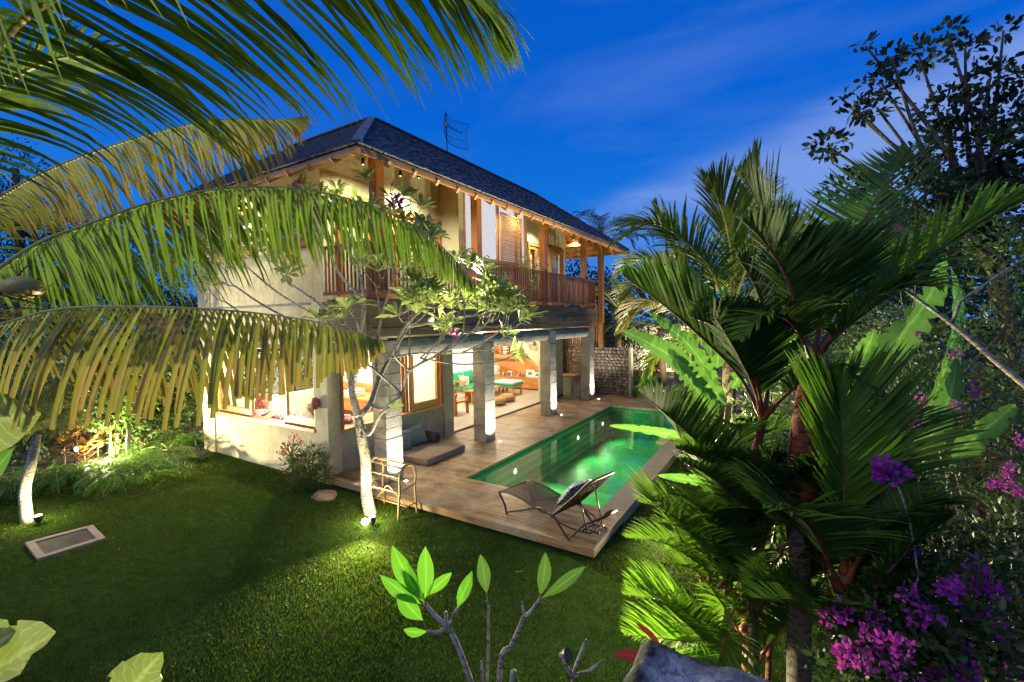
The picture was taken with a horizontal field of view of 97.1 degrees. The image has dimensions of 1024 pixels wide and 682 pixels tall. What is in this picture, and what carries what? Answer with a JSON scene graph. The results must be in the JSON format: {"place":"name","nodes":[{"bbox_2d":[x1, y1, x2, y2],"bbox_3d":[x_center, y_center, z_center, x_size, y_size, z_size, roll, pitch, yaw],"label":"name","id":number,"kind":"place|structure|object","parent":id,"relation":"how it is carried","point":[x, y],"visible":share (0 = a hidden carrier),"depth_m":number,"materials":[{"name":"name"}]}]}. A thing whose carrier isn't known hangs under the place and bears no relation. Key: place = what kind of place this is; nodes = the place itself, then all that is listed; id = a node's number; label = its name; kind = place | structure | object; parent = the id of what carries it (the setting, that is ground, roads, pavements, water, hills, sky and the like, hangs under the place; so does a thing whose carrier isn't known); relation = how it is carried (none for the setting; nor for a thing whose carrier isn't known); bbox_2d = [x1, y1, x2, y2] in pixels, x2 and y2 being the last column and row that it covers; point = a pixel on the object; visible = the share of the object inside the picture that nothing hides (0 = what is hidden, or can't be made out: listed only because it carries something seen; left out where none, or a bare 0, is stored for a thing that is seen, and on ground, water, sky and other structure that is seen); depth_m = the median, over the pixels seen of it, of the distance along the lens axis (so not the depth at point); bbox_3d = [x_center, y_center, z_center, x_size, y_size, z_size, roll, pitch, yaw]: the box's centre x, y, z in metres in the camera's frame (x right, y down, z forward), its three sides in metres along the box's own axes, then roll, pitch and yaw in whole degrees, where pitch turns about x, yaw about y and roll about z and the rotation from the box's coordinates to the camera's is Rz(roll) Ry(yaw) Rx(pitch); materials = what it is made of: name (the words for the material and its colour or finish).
{"place":"outdoors","nodes":[
{"label":"outdoors","id":0,"kind":"place"},
{"bbox_2d":[307,381,372,408],"bbox_3d":[-4.755,1.846,13.247,2.780,1.138,0.910,1,3,32],"label":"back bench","id":1,"kind":"object","parent":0,"point":[368,387],"visible":0.17,"depth_m":13.37,"materials":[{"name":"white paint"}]},
{"bbox_2d":[344,392,372,415],"bbox_3d":[-3.736,1.949,11.732,1.150,1.048,0.800,1,3,32],"label":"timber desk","id":2,"kind":"object","parent":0,"point":[363,400],"visible":0.07,"depth_m":11.52,"materials":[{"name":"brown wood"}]},
{"bbox_2d":[0,418,924,681],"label":"lawn","id":3,"kind":"structure","parent":0,"point":[595,560],"depth_m":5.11,"materials":[{"name":"plant"}]},
{"bbox_2d":[0,392,40,496],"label":"broad leaf plant","id":4,"kind":"object","parent":3,"relation":"on","point":[8,438],"visible":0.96,"depth_m":2.27,"materials":[{"name":"plant"}]},
{"bbox_2d":[0,466,46,504],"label":"philodendron","id":5,"kind":"object","parent":3,"relation":"on","point":[10,486],"visible":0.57,"depth_m":8.15,"materials":[{"name":"green plant"}]},
{"bbox_2d":[2,463,81,497],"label":"philodendron","id":6,"kind":"object","parent":3,"relation":"on","point":[51,469],"visible":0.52,"depth_m":8.52,"materials":[{"name":"green plant"}]},
{"bbox_2d":[11,462,89,500],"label":"philodendron","id":7,"kind":"object","parent":3,"relation":"on","point":[51,477],"visible":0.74,"depth_m":8.36,"materials":[{"name":"green plant"}]},
{"bbox_2d":[0,356,110,524],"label":"lace leaf tree","id":8,"kind":"object","parent":3,"relation":"on","point":[25,507],"visible":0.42,"depth_m":7.10,"materials":[{"name":"green plant"}]},
{"bbox_2d":[25,524,105,560],"bbox_3d":[-6.510,2.941,6.606,0.821,0.075,0.724,1,3,35],"label":"drain cover","id":9,"kind":"object","parent":3,"relation":"on","point":[43,548],"visible":0.79,"depth_m":6.55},
{"bbox_2d":[33,463,113,495],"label":"philodendron","id":10,"kind":"object","parent":3,"relation":"on","point":[58,482],"visible":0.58,"depth_m":8.47,"materials":[{"name":"green plant"}]},
{"bbox_2d":[0,619,163,681],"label":"broad leaf plant","id":11,"kind":"object","parent":3,"relation":"on","point":[22,642],"visible":1,"depth_m":1.49,"materials":[{"name":"plant"}]},
{"bbox_2d":[64,460,138,497],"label":"philodendron","id":12,"kind":"object","parent":3,"relation":"on","point":[90,470],"visible":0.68,"depth_m":8.55,"materials":[{"name":"green plant"}]},
{"bbox_2d":[3,389,206,486],"bbox_3d":[-16.061,2.733,13.645,18.400,0.001,12.000,1,3,32],"label":"planting bed","id":13,"kind":"object","parent":3,"relation":"on","point":[103,450],"visible":0.17,"depth_m":11.25,"materials":[{"name":"plant"}]},
{"bbox_2d":[6,421,67,473],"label":"shrub","id":14,"kind":"object","parent":13,"relation":"on","point":[44,442],"visible":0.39,"depth_m":9.97,"materials":[{"name":"green plant"}]},
{"bbox_2d":[10,412,67,458],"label":"shrub","id":15,"kind":"object","parent":13,"relation":"on","point":[42,446],"visible":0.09,"depth_m":10.67,"materials":[{"name":"green plant"}]},
{"bbox_2d":[42,425,77,463],"bbox_3d":[-10.106,2.369,10.125,0.695,0.941,0.582,-2,3,-18],"label":"croton","id":16,"kind":"object","parent":13,"relation":"on","point":[56,438],"visible":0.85,"depth_m":10.13,"materials":[{"name":"orange plant"}]},
{"bbox_2d":[68,436,99,464],"bbox_3d":[-9.778,2.523,10.323,0.618,0.634,0.746,-3,4,-43],"label":"croton","id":17,"kind":"object","parent":13,"relation":"on","point":[81,447],"visible":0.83,"depth_m":10.37,"materials":[{"name":"yellow plant"}]},
{"bbox_2d":[0,281,174,424],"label":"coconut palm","id":18,"kind":"object","parent":13,"relation":"on","point":[100,310],"visible":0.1,"depth_m":13.96,"materials":[{"name":"green plant"}]},
{"bbox_2d":[82,421,115,456],"bbox_3d":[-9.924,2.379,10.847,0.731,0.848,0.690,1,3,32],"label":"croton","id":19,"kind":"object","parent":13,"relation":"on","point":[94,435],"visible":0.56,"depth_m":10.83,"materials":[{"name":"yellow plant"}]},
{"bbox_2d":[0,327,199,419],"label":"shrub","id":20,"kind":"object","parent":13,"relation":"on","point":[168,367],"visible":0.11,"depth_m":10.00,"materials":[{"name":"green plant"}]},
{"bbox_2d":[0,240,199,405],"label":"broadleaf tree","id":21,"kind":"object","parent":13,"relation":"on","point":[168,295],"visible":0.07,"depth_m":16.14,"materials":[{"name":"green plant"}]},
{"bbox_2d":[82,387,134,457],"bbox_3d":[-9.458,1.881,10.590,1.146,1.895,1.176,1,3,32],"label":"shrub","id":22,"kind":"object","parent":13,"relation":"on","point":[118,427],"visible":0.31,"depth_m":10.62,"materials":[{"name":"green plant"}]},
{"bbox_2d":[86,405,146,454],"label":"shrub","id":23,"kind":"object","parent":13,"relation":"on","point":[117,444],"visible":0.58,"depth_m":10.90,"materials":[{"name":"green plant"}]},
{"bbox_2d":[73,373,171,462],"bbox_3d":[-9.524,1.807,11.271,2.518,1.958,2.572,1,3,32],"label":"young palm","id":24,"kind":"object","parent":13,"relation":"on","point":[128,434],"visible":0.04,"depth_m":10.79,"materials":[{"name":"green plant"}]},
{"bbox_2d":[102,440,167,471],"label":"philodendron","id":25,"kind":"object","parent":13,"relation":"on","point":[142,452],"visible":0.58,"depth_m":9.98,"materials":[{"name":"green plant"}]},
{"bbox_2d":[117,441,175,461],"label":"philodendron","id":26,"kind":"object","parent":13,"relation":"on","point":[139,449],"visible":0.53,"depth_m":10.25,"materials":[{"name":"green plant"}]},
{"bbox_2d":[112,294,197,371],"bbox_3d":[-12.617,0.454,17.007,4.958,4.350,5.185,1,3,32],"label":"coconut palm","id":27,"kind":"object","parent":13,"relation":"on","point":[178,314],"visible":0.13,"depth_m":16.29,"materials":[{"name":"green plant"}]},
{"bbox_2d":[131,426,179,449],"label":"philodendron","id":28,"kind":"object","parent":13,"relation":"on","point":[149,432],"visible":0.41,"depth_m":11.55,"materials":[{"name":"green plant"}]},
{"bbox_2d":[133,405,190,449],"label":"shrub","id":29,"kind":"object","parent":13,"relation":"on","point":[153,421],"visible":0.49,"depth_m":11.39,"materials":[{"name":"green plant"}]},
{"bbox_2d":[135,439,197,468],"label":"philodendron","id":30,"kind":"object","parent":13,"relation":"on","point":[187,449],"visible":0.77,"depth_m":10.05,"materials":[{"name":"green plant"}]},
{"bbox_2d":[146,403,202,449],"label":"shrub","id":31,"kind":"object","parent":13,"relation":"on","point":[189,414],"visible":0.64,"depth_m":11.40,"materials":[{"name":"green plant"}]},
{"bbox_2d":[154,430,203,454],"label":"philodendron","id":32,"kind":"object","parent":13,"relation":"on","point":[186,436],"visible":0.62,"depth_m":11.12,"materials":[{"name":"green plant"}]},
{"bbox_2d":[158,364,200,432],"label":"shrub","id":33,"kind":"object","parent":13,"relation":"on","point":[185,400],"visible":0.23,"depth_m":11.62,"materials":[{"name":"green plant"}]},
{"bbox_2d":[170,431,209,447],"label":"philodendron","id":34,"kind":"object","parent":13,"relation":"on","point":[193,439],"visible":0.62,"depth_m":11.15,"materials":[{"name":"green plant"}]},
{"bbox_2d":[80,461,151,500],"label":"philodendron","id":35,"kind":"object","parent":3,"relation":"on","point":[113,475],"visible":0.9,"depth_m":8.36,"materials":[{"name":"green plant"}]},
{"bbox_2d":[85,453,154,480],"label":"philodendron","id":36,"kind":"object","parent":3,"relation":"on","point":[111,464],"visible":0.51,"depth_m":9.10,"materials":[{"name":"green plant"}]},
{"bbox_2d":[96,454,164,492],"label":"philodendron","id":37,"kind":"object","parent":3,"relation":"on","point":[118,471],"visible":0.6,"depth_m":8.79,"materials":[{"name":"green plant"}]},
{"bbox_2d":[131,454,196,478],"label":"philodendron","id":38,"kind":"object","parent":3,"relation":"on","point":[173,463],"visible":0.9,"depth_m":9.13,"materials":[{"name":"green plant"}]},
{"bbox_2d":[0,0,531,433],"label":"coconut palm","id":39,"kind":"object","parent":3,"relation":"on","point":[81,260],"visible":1,"depth_m":3.04,"materials":[{"name":"green plant"}]},
{"bbox_2d":[276,432,311,487],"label":"flowering shrub","id":40,"kind":"object","parent":3,"relation":"on","point":[293,444],"visible":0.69,"depth_m":8.67,"materials":[{"name":"green plant"}]},
{"bbox_2d":[282,441,337,492],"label":"dark fern bush","id":41,"kind":"object","parent":3,"relation":"on","point":[314,470],"visible":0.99,"depth_m":8.53,"materials":[{"name":"green plant"}]},
{"bbox_2d":[311,489,336,501],"bbox_3d":[-3.374,2.776,8.168,0.507,0.137,0.411,1,3,32],"label":"flat stone","id":42,"kind":"object","parent":3,"relation":"on","point":[322,495],"visible":0.95,"depth_m":8.06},
{"bbox_2d":[159,165,546,515],"bbox_3d":[-2.724,0.036,7.608,6.752,5.721,2.659,0,3,9],"label":"frangipani tree","id":43,"kind":"object","parent":3,"relation":"on","point":[504,295],"visible":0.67,"depth_m":7.23,"materials":[{"name":"green plant"}]},
{"bbox_2d":[371,456,417,520],"bbox_3d":[-2.007,2.395,7.457,0.854,0.865,0.398,1,3,32],"label":"towel rack","id":44,"kind":"object","parent":3,"relation":"on","point":[399,480],"visible":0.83,"depth_m":7.39,"materials":[{"name":"wood"}]},
{"bbox_2d":[380,545,585,681],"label":"frangipani shoots","id":45,"kind":"object","parent":3,"relation":"on","point":[406,591],"visible":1,"depth_m":1.74,"materials":[{"name":"green plant"}]},
{"bbox_2d":[327,393,753,557],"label":"wooden deck","id":46,"kind":"structure","parent":3,"relation":"on","point":[447,487],"depth_m":8.30,"materials":[{"name":"brown wood"}]},
{"bbox_2d":[403,441,464,465],"bbox_3d":[-1.907,2.475,10.168,1.160,0.131,1.300,1,3,32],"label":"daybed mattress","id":47,"kind":"object","parent":46,"relation":"on","point":[426,453],"visible":0.66,"depth_m":9.91,"materials":[{"name":"fabric"}]},
{"bbox_2d":[402,430,412,449],"bbox_3d":[-2.424,2.190,10.014,0.480,0.460,0.180,12,-21,-34],"label":"pillow","id":48,"kind":"object","parent":47,"relation":"on","point":[407,435],"visible":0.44,"depth_m":10.00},
{"bbox_2d":[405,422,427,446],"bbox_3d":[-2.199,2.158,10.415,0.480,0.460,0.180,-16,-2,-41],"label":"pillow","id":49,"kind":"object","parent":47,"relation":"on","point":[419,435],"visible":0.76,"depth_m":10.37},
{"bbox_2d":[425,430,439,441],"bbox_3d":[-1.966,2.263,10.746,0.524,0.236,0.236,1,3,32],"label":"bolster","id":50,"kind":"object","parent":47,"relation":"on","point":[432,436],"visible":0.55,"depth_m":10.60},
{"bbox_2d":[498,471,616,540],"bbox_3d":[0.651,2.232,6.647,0.640,0.912,1.863,-3,4,-45],"label":"sun lounger","id":51,"kind":"object","parent":46,"relation":"on","point":[528,495],"visible":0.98,"depth_m":6.55,"materials":[{"name":"wicker"}]},
{"bbox_2d":[557,479,590,504],"bbox_3d":[0.873,2.117,6.344,0.460,0.420,0.180,-3,44,-45],"label":"patterned pillow","id":52,"kind":"object","parent":51,"relation":"on","point":[573,489],"visible":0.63,"depth_m":6.20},
{"bbox_2d":[469,405,701,523],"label":"swimming pool","id":53,"kind":"structure","parent":46,"relation":"in","point":[561,462],"depth_m":12.02,"materials":[{"name":"liquid"}]},
{"bbox_2d":[559,647,572,664],"bbox_3d":[0.487,2.895,4.098,0.133,0.214,0.109,1,3,32],"label":"garden spotlight","id":54,"kind":"object","parent":3,"relation":"on","point":[567,652],"visible":0.66,"depth_m":4.08,"materials":[{"name":"metal"}]},
{"bbox_2d":[560,639,604,681],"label":"frangipani shoots","id":55,"kind":"object","parent":3,"relation":"on","point":[573,673],"visible":1,"depth_m":1.70,"materials":[{"name":"grey plant"}]},
{"bbox_2d":[613,622,658,661],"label":"ti plant","id":56,"kind":"object","parent":3,"relation":"on","point":[628,654],"visible":0.64,"depth_m":2.20,"materials":[{"name":"red plant"}]},
{"bbox_2d":[610,263,746,485],"bbox_3d":[2.992,0.782,7.394,1.961,4.255,4.992,1,3,37],"label":"banana plant","id":57,"kind":"object","parent":3,"relation":"on","point":[700,378],"visible":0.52,"depth_m":7.41,"materials":[{"name":"plant"}]},
{"bbox_2d":[621,640,770,681],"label":"rock","id":58,"kind":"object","parent":3,"relation":"on","point":[654,661],"depth_m":1.38,"materials":[{"name":"stone"}]},
{"bbox_2d":[606,152,802,442],"bbox_3d":[4.160,-0.567,9.409,4.889,6.621,3.296,-1,3,-5],"label":"coconut palm","id":59,"kind":"object","parent":3,"relation":"on","point":[728,224],"visible":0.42,"depth_m":9.00,"materials":[{"name":"green plant"}]},
{"bbox_2d":[620,424,833,680],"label":"sealing wax palm","id":60,"kind":"object","parent":3,"relation":"on","point":[712,641],"visible":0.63,"depth_m":3.27,"materials":[{"name":"plant"}]},
{"bbox_2d":[620,248,915,676],"bbox_3d":[1.780,1.181,3.391,1.783,3.772,1.607,1,3,32],"label":"sealing wax palm","id":61,"kind":"object","parent":3,"relation":"on","point":[759,358],"visible":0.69,"depth_m":3.11,"materials":[{"name":"green plant"}]},
{"bbox_2d":[714,339,997,681],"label":"sealing wax palm","id":62,"kind":"object","parent":3,"relation":"on","point":[875,531],"visible":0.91,"depth_m":2.51,"materials":[{"name":"green plant"}]},
{"bbox_2d":[702,125,1023,681],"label":"sealing wax palm","id":63,"kind":"object","parent":3,"relation":"on","point":[817,266],"visible":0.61,"depth_m":2.85,"materials":[{"name":"green plant"}]},
{"bbox_2d":[795,496,1023,681],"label":"bougainvillea","id":64,"kind":"object","parent":3,"relation":"on","point":[899,646],"visible":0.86,"depth_m":2.23,"materials":[{"name":"purple plant"}]},
{"bbox_2d":[870,451,920,652],"bbox_3d":[2.002,1.147,2.317,0.338,1.163,0.131,-1,3,2],"label":"bougainvillea","id":65,"kind":"object","parent":64,"relation":"attached to","point":[889,469],"visible":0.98,"depth_m":2.30,"materials":[{"name":"purple plant"}]},
{"bbox_2d":[0,322,1023,485],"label":"ground","id":66,"kind":"structure","parent":0,"point":[669,376],"depth_m":30.09,"materials":[{"name":"soil"}]},
{"bbox_2d":[0,133,167,388],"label":"broadleaf tree","id":67,"kind":"object","parent":66,"relation":"on","point":[14,178],"visible":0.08,"depth_m":19.87,"materials":[{"name":"green plant"}]},
{"bbox_2d":[107,338,356,430],"bbox_3d":[-6.699,0.605,18.402,2.119,3.718,15.378,1,3,32],"label":"garden shrub","id":68,"kind":"object","parent":66,"relation":"on","point":[302,363],"visible":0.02,"depth_m":15.28,"materials":[{"name":"green plant"}]},
{"bbox_2d":[129,116,629,484],"bbox_3d":[-2.458,-1.386,14.810,8.763,8.026,13.466,1,3,32],"label":"villa","id":69,"kind":"object","parent":66,"relation":"on","point":[502,222],"visible":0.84,"depth_m":10.69,"materials":[{"name":"paint"}]},
{"bbox_2d":[249,408,314,419],"bbox_3d":[-5.794,2.182,10.912,3.480,0.718,0.780,1,3,32],"label":"window bench","id":70,"kind":"object","parent":69,"relation":"on","point":[269,415],"depth_m":11.14,"materials":[{"name":"fabric"}]},
{"bbox_2d":[255,393,269,409],"bbox_3d":[-6.304,1.565,11.421,0.500,0.480,0.190,0,-7,24],"label":"red pillow","id":71,"kind":"object","parent":70,"relation":"on","point":[262,404],"visible":0.53,"depth_m":11.32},
{"bbox_2d":[243,351,356,397],"bbox_3d":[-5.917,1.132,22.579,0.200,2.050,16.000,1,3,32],"label":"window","id":72,"kind":"structure","parent":69,"relation":"in","point":[275,387],"depth_m":17.36,"materials":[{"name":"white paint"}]},
{"bbox_2d":[335,200,342,296],"bbox_3d":[-3.397,-1.823,8.877,0.070,1.890,0.070,1,3,32],"label":"window frame","id":73,"kind":"structure","parent":69,"relation":"in","point":[337,231],"depth_m":8.86,"materials":[{"name":"brown wood"}]},
{"bbox_2d":[339,368,344,429],"bbox_3d":[-3.426,0.979,9.006,0.120,1.560,0.070,1,3,32],"label":"window frame","id":74,"kind":"structure","parent":69,"relation":"in","point":[341,377],"depth_m":8.98,"materials":[{"name":"brown wood"}]},
{"bbox_2d":[439,351,443,403],"bbox_3d":[-1.838,0.835,11.576,0.150,1.560,0.080,1,3,32],"label":"window frame","id":75,"kind":"structure","parent":69,"relation":"in","point":[441,372],"depth_m":11.54,"materials":[{"name":"brown wood"}]},
{"bbox_2d":[443,111,468,153],"bbox_3d":[-1.635,-5.766,12.740,0.261,1.150,1.012,1,3,32],"label":"tv antenna","id":76,"kind":"object","parent":69,"relation":"on","point":[446,124],"visible":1,"depth_m":12.70,"materials":[{"name":"metal"}]},
{"bbox_2d":[453,384,468,415],"bbox_3d":[-1.799,1.870,14.411,0.580,0.898,0.675,1,3,32],"label":"armchair","id":77,"kind":"object","parent":69,"relation":"on","point":[457,400],"visible":0.48,"depth_m":14.37,"materials":[{"name":"brown wood"}]},
{"bbox_2d":[453,372,507,393],"bbox_3d":[-1.298,1.681,17.903,0.910,0.928,2.930,1,3,32],"label":"sofa","id":78,"kind":"object","parent":69,"relation":"on","point":[459,389],"visible":0.22,"depth_m":16.68,"materials":[{"name":"fabric"}]},
{"bbox_2d":[465,247,549,299],"bbox_3d":[0.050,-1.699,11.767,0.459,1.348,3.983,1,3,32],"label":"climbing bougainvillea","id":79,"kind":"object","parent":69,"relation":"attached to","point":[533,282],"visible":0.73,"depth_m":12.44,"materials":[{"name":"plant"}]},
{"bbox_2d":[494,379,522,393],"bbox_3d":[-0.161,1.849,18.044,0.980,0.548,0.850,1,3,32],"label":"daybed bench","id":80,"kind":"object","parent":69,"relation":"on","point":[508,383],"visible":0.79,"depth_m":17.75,"materials":[{"name":"fabric"}]},
{"bbox_2d":[494,374,537,389],"bbox_3d":[0.052,1.775,19.745,3.190,0.528,0.570,1,3,32],"label":"cabinet","id":81,"kind":"object","parent":69,"relation":"on","point":[530,383],"visible":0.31,"depth_m":19.10,"materials":[{"name":"brown wood"}]},
{"bbox_2d":[562,306,597,346],"bbox_3d":[2.690,-0.600,18.512,2.069,1.640,0.080,1,3,32],"label":"slat screen","id":82,"kind":"object","parent":69,"relation":"attached to","point":[595,340],"visible":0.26,"depth_m":18.24,"materials":[{"name":"brown wood"}]},
{"bbox_2d":[563,346,632,395],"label":"stone wall","id":83,"kind":"structure","parent":66,"relation":"on","point":[613,369],"depth_m":17.75,"materials":[{"name":"stone"}]},
{"bbox_2d":[563,258,653,351],"bbox_3d":[4.635,-1.659,26.574,6.975,7.166,5.588,-1,3,-7],"label":"broadleaf tree","id":84,"kind":"object","parent":66,"relation":"on","point":[609,319],"visible":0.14,"depth_m":25.93,"materials":[{"name":"green plant"}]},
{"bbox_2d":[572,209,654,268],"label":"coconut palm","id":85,"kind":"object","parent":66,"relation":"on","point":[599,227],"visible":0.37,"depth_m":24.93,"materials":[{"name":"green plant"}]},
{"bbox_2d":[567,279,673,347],"bbox_3d":[4.340,-0.102,19.194,5.160,4.781,5.018,1,3,32],"label":"coconut palm","id":86,"kind":"object","parent":66,"relation":"on","point":[615,304],"visible":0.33,"depth_m":18.80,"materials":[{"name":"green plant"}]},
{"bbox_2d":[604,308,684,385],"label":"coconut palm","id":87,"kind":"object","parent":66,"relation":"on","point":[662,368],"visible":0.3,"depth_m":19.89,"materials":[{"name":"green plant"}]},
{"bbox_2d":[621,323,689,371],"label":"white outbuilding","id":88,"kind":"structure","parent":66,"relation":"on","point":[654,333],"depth_m":26.85,"materials":[{"name":"paint"}]},
{"bbox_2d":[594,235,767,321],"bbox_3d":[12.335,-2.779,29.556,16.439,8.959,6.774,-1,3,2],"label":"broadleaf tree","id":89,"kind":"object","parent":66,"relation":"on","point":[643,295],"visible":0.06,"depth_m":29.55,"materials":[{"name":"green plant"}]},
{"bbox_2d":[674,351,843,382],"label":"garden wall","id":90,"kind":"structure","parent":66,"relation":"on","point":[676,376],"depth_m":21.16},
{"bbox_2d":[569,313,1021,395],"bbox_3d":[11.076,0.215,21.613,21.116,4.593,3.257,1,3,32],"label":"garden hedge","id":91,"kind":"object","parent":66,"relation":"on","point":[632,342],"visible":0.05,"depth_m":23.24,"materials":[{"name":"green plant"}]},
{"bbox_2d":[647,238,1023,625],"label":"garden hedge","id":92,"kind":"object","parent":66,"relation":"on","point":[779,394],"visible":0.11,"depth_m":10.62,"materials":[{"name":"green plant"}]},
{"bbox_2d":[739,222,1023,404],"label":"broadleaf tree","id":93,"kind":"object","parent":66,"relation":"on","point":[978,337],"visible":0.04,"depth_m":15.71,"materials":[{"name":"green plant"}]},
{"bbox_2d":[0,0,1023,339],"label":"sky","id":94,"kind":"structure","parent":0,"point":[613,107],"materials":[{"name":"blue"}]},
{"bbox_2d":[637,379,794,412],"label":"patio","id":95,"kind":"structure","parent":0,"point":[679,382],"depth_m":17.56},
{"bbox_2d":[633,349,673,379],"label":"flowering shrub","id":96,"kind":"object","parent":95,"relation":"on","point":[656,365],"visible":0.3,"depth_m":21.27,"materials":[{"name":"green plant"}]},
{"bbox_2d":[764,411,1023,680],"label":"bed","id":97,"kind":"object","parent":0,"point":[1021,667],"depth_m":6.49,"materials":[{"name":"plant"}]},
{"bbox_2d":[801,13,1023,461],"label":"broadleaf tree","id":98,"kind":"object","parent":97,"relation":"on","point":[979,168],"visible":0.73,"depth_m":8.81,"materials":[{"name":"green plant"}]},
{"bbox_2d":[854,199,971,432],"bbox_3d":[5.072,0.458,6.155,1.652,4.665,1.188,-1,3,-9],"label":"bougainvillea","id":99,"kind":"object","parent":97,"relation":"on","point":[911,226],"visible":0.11,"depth_m":5.90,"materials":[{"name":"green plant"}]},
{"bbox_2d":[821,289,1023,622],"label":"bougainvillea","id":100,"kind":"object","parent":97,"relation":"on","point":[1011,466],"visible":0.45,"depth_m":4.57,"materials":[{"name":"green plant"}]},
{"bbox_2d":[841,261,1016,602],"bbox_3d":[3.844,1.215,4.413,1.141,4.045,1.766,1,3,32],"label":"banana plant","id":101,"kind":"object","parent":97,"relation":"on","point":[949,384],"visible":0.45,"depth_m":4.22,"materials":[{"name":"plant"}]},
{"bbox_2d":[912,399,1023,558],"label":"bougainvillea","id":102,"kind":"object","parent":97,"relation":"on","point":[977,507],"visible":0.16,"depth_m":6.25,"materials":[{"name":"plant"}]},
{"bbox_2d":[931,214,1023,414],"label":"broadleaf tree","id":103,"kind":"object","parent":97,"relation":"on","point":[999,321],"visible":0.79,"depth_m":6.11,"materials":[{"name":"green plant"}]},
{"bbox_2d":[904,258,1023,387],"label":"dry branch","id":104,"kind":"object","parent":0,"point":[1007,370],"visible":0.82,"depth_m":3.59,"materials":[{"name":"brown plant"}]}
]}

